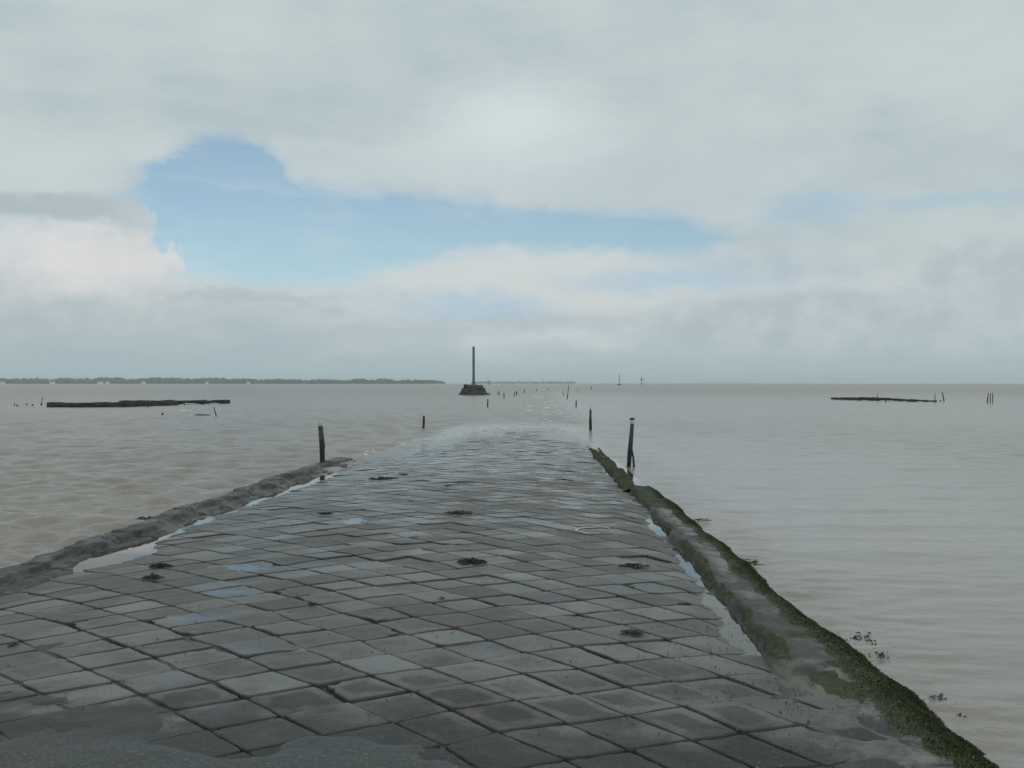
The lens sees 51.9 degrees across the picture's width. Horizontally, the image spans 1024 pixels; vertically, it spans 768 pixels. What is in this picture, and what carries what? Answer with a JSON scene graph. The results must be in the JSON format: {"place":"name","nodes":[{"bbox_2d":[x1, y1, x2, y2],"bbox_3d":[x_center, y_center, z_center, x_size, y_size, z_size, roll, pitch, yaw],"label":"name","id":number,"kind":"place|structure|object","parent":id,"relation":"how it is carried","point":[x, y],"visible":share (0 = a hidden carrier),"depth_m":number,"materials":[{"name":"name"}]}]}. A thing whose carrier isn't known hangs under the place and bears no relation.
{"place":"outdoors","nodes":[
{"label":"outdoors","id":0,"kind":"place"},
{"bbox_2d":[0,431,924,767],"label":"road","id":1,"kind":"structure","parent":0,"point":[390,573],"depth_m":6.29,"materials":[{"name":"stone"}]},
{"bbox_2d":[140,572,164,579],"bbox_3d":[-2.979,1.589,8.728,0.182,0.057,0.159,0,0,1],"label":"seaweed clump","id":2,"kind":"object","parent":1,"relation":"on","point":[151,576],"visible":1,"depth_m":8.71,"materials":[{"name":"brown plant"}]},
{"bbox_2d":[148,562,173,567],"bbox_3d":[-3.110,1.603,9.336,0.226,0.042,0.183,0,0,1],"label":"seaweed clump","id":3,"kind":"object","parent":1,"relation":"on","point":[159,565],"visible":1,"depth_m":9.32,"materials":[{"name":"brown plant"}]},
{"bbox_2d":[0,467,346,595],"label":"puddle","id":4,"kind":"object","parent":1,"relation":"on","point":[119,555],"visible":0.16,"depth_m":10.61,"materials":[{"name":"grey liquid"}]},
{"bbox_2d":[0,457,356,594],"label":"stone kerb","id":5,"kind":"structure","parent":1,"relation":"on","point":[36,570],"depth_m":11.51,"materials":[{"name":"grey stone"}]},
{"bbox_2d":[318,420,324,462],"bbox_3d":[-3.929,1.439,21.788,0.183,1.390,0.130,0,0,1],"label":"marker post","id":6,"kind":"object","parent":5,"relation":"on","point":[321,441],"visible":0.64,"depth_m":21.75,"materials":[{"name":"brown wood"}]},
{"bbox_2d":[167,613,216,621],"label":"puddle","id":7,"kind":"object","parent":1,"relation":"on","point":[194,617],"visible":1,"depth_m":7.14,"materials":[{"name":"grey liquid"}]},
{"bbox_2d":[203,588,265,595],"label":"puddle","id":8,"kind":"object","parent":1,"relation":"on","point":[221,592],"visible":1,"depth_m":8.02,"materials":[{"name":"grey liquid"}]},
{"bbox_2d":[208,563,278,571],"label":"puddle","id":9,"kind":"object","parent":1,"relation":"on","point":[246,567],"visible":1,"depth_m":9.21,"materials":[{"name":"grey liquid"}]},
{"bbox_2d":[288,645,314,651],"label":"puddle","id":10,"kind":"object","parent":1,"relation":"on","point":[301,649],"visible":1,"depth_m":6.18,"materials":[{"name":"grey liquid"}]},
{"bbox_2d":[317,512,334,514],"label":"seaweed clump","id":11,"kind":"object","parent":1,"relation":"on","point":[329,513],"visible":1,"depth_m":12.97,"materials":[{"name":"brown plant"}]},
{"bbox_2d":[342,517,366,524],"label":"puddle","id":12,"kind":"object","parent":1,"relation":"on","point":[354,521],"visible":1,"depth_m":12.30,"materials":[{"name":"grey liquid"}]},
{"bbox_2d":[368,476,396,479],"bbox_3d":[-2.220,1.622,18.202,0.535,0.052,0.385,0,0,-11],"label":"seaweed clump","id":13,"kind":"object","parent":1,"relation":"on","point":[379,477],"visible":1,"depth_m":18.12,"materials":[{"name":"black plant"}]},
{"bbox_2d":[444,510,471,514],"bbox_3d":[-0.654,1.560,12.828,0.362,0.046,0.319,0,0,1],"label":"seaweed clump","id":14,"kind":"object","parent":1,"relation":"on","point":[457,512],"visible":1,"depth_m":12.78,"materials":[{"name":"brown plant"}]},
{"bbox_2d":[457,557,486,564],"bbox_3d":[-0.352,1.546,9.227,0.284,0.054,0.236,0,0,1],"label":"seaweed clump","id":15,"kind":"object","parent":1,"relation":"on","point":[473,560],"visible":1,"depth_m":9.20,"materials":[{"name":"brown plant"}]},
{"bbox_2d":[7,605,973,767],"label":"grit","id":16,"kind":"object","parent":1,"relation":"on","point":[780,710],"visible":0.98,"depth_m":5.33,"materials":[{"name":"grey gravel"}]},
{"bbox_2d":[620,628,648,636],"bbox_3d":[0.773,1.561,6.625,0.198,0.027,0.171,0,0,44],"label":"seaweed clump","id":17,"kind":"object","parent":1,"relation":"on","point":[635,632],"visible":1,"depth_m":6.62,"materials":[{"name":"brown plant"}]},
{"bbox_2d":[619,563,650,567],"bbox_3d":[1.079,1.575,9.159,0.251,0.034,0.218,0,0,33],"label":"seaweed clump","id":18,"kind":"object","parent":1,"relation":"on","point":[633,565],"visible":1,"depth_m":9.14,"materials":[{"name":"brown plant"}]},
{"bbox_2d":[601,459,762,656],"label":"puddle","id":19,"kind":"object","parent":1,"relation":"on","point":[733,632],"visible":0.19,"depth_m":7.63,"materials":[{"name":"grey liquid"}]},
{"bbox_2d":[627,485,998,767],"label":"mossy kerb","id":20,"kind":"structure","parent":1,"relation":"on","point":[741,586],"depth_m":6.05,"materials":[{"name":"plant"}]},
{"bbox_2d":[0,383,1023,767],"bbox_3d":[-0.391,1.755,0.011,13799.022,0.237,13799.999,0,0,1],"label":"sea","id":21,"kind":"structure","parent":0,"point":[890,525],"depth_m":21.71,"materials":[{"name":"liquid"}]},
{"bbox_2d":[46,401,178,407],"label":"oyster rack","id":22,"kind":"object","parent":21,"relation":"in","point":[103,404],"visible":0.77,"depth_m":76.47,"materials":[{"name":"brown wood"}]},
{"bbox_2d":[137,516,153,519],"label":"floating weed","id":23,"kind":"object","parent":21,"relation":"on","point":[142,518],"visible":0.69,"depth_m":13.46,"materials":[{"name":"brown plant"}]},
{"bbox_2d":[119,400,229,405],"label":"oyster rack","id":24,"kind":"object","parent":21,"relation":"in","point":[201,401],"visible":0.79,"depth_m":87.03,"materials":[{"name":"brown wood"}]},
{"bbox_2d":[179,385,586,485],"bbox_3d":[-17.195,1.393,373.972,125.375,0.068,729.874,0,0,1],"label":"foam","id":25,"kind":"object","parent":21,"relation":"on","point":[481,428],"visible":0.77,"depth_m":40.51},
{"bbox_2d":[459,346,489,394],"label":"refuge beacon","id":26,"kind":"object","parent":21,"relation":"in","point":[472,389],"visible":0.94,"depth_m":152.93,"materials":[{"name":"stone"}]},
{"bbox_2d":[589,407,591,429],"bbox_3d":[2.934,1.538,39.150,0.140,1.355,0.112,0,0,1],"label":"marker post","id":27,"kind":"object","parent":21,"relation":"in","point":[590,418],"visible":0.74,"depth_m":39.11,"materials":[{"name":"brown wood"}]},
{"bbox_2d":[589,448,634,490],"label":"rubble ridge","id":28,"kind":"structure","parent":21,"relation":"in","point":[622,479],"depth_m":19.43,"materials":[{"name":"concrete"}]},
{"bbox_2d":[627,418,634,466],"bbox_3d":[2.474,1.470,22.032,0.211,1.524,0.143,0,0,1],"label":"marker post","id":29,"kind":"object","parent":21,"relation":"in","point":[630,454],"visible":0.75,"depth_m":22.01,"materials":[{"name":"brown wood"}]},
{"bbox_2d":[743,559,763,564],"bbox_3d":[2.316,1.720,10.186,0.204,0.028,0.316,0,0,1],"label":"floating weed","id":30,"kind":"object","parent":21,"relation":"on","point":[753,562],"visible":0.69,"depth_m":10.15,"materials":[{"name":"brown plant"}]},
{"bbox_2d":[837,631,894,657],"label":"weed flecks","id":31,"kind":"object","parent":21,"relation":"on","point":[867,636],"visible":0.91,"depth_m":7.13,"materials":[{"name":"plant"}]},
{"bbox_2d":[831,393,936,402],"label":"oyster rack","id":32,"kind":"object","parent":21,"relation":"in","point":[877,398],"visible":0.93,"depth_m":104.27,"materials":[{"name":"brown wood"}]},
{"bbox_2d":[923,693,966,716],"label":"weed flecks","id":33,"kind":"object","parent":21,"relation":"on","point":[959,714],"visible":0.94,"depth_m":5.82,"materials":[{"name":"brown plant"}]},
{"bbox_2d":[0,0,1023,382],"label":"sky","id":34,"kind":"structure","parent":0,"point":[579,191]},
{"bbox_2d":[485,383,561,383],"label":"shore","id":35,"kind":"structure","parent":0,"point":[515,383],"depth_m":3722.78,"materials":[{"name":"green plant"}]},
{"bbox_2d":[475,381,575,383],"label":"scrub","id":36,"kind":"object","parent":35,"relation":"on","point":[550,382],"visible":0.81,"depth_m":3712.66,"materials":[{"name":"plant"}]},
{"bbox_3d":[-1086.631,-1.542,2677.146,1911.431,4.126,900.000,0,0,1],"label":"shore","id":37,"kind":"structure","parent":0,"visible":0},
{"bbox_2d":[0,377,444,383],"bbox_3d":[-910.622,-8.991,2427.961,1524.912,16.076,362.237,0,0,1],"label":"wood","id":38,"kind":"object","parent":37,"relation":"on","point":[156,380],"visible":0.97,"depth_m":2279.87,"materials":[{"name":"green plant"}]}
]}

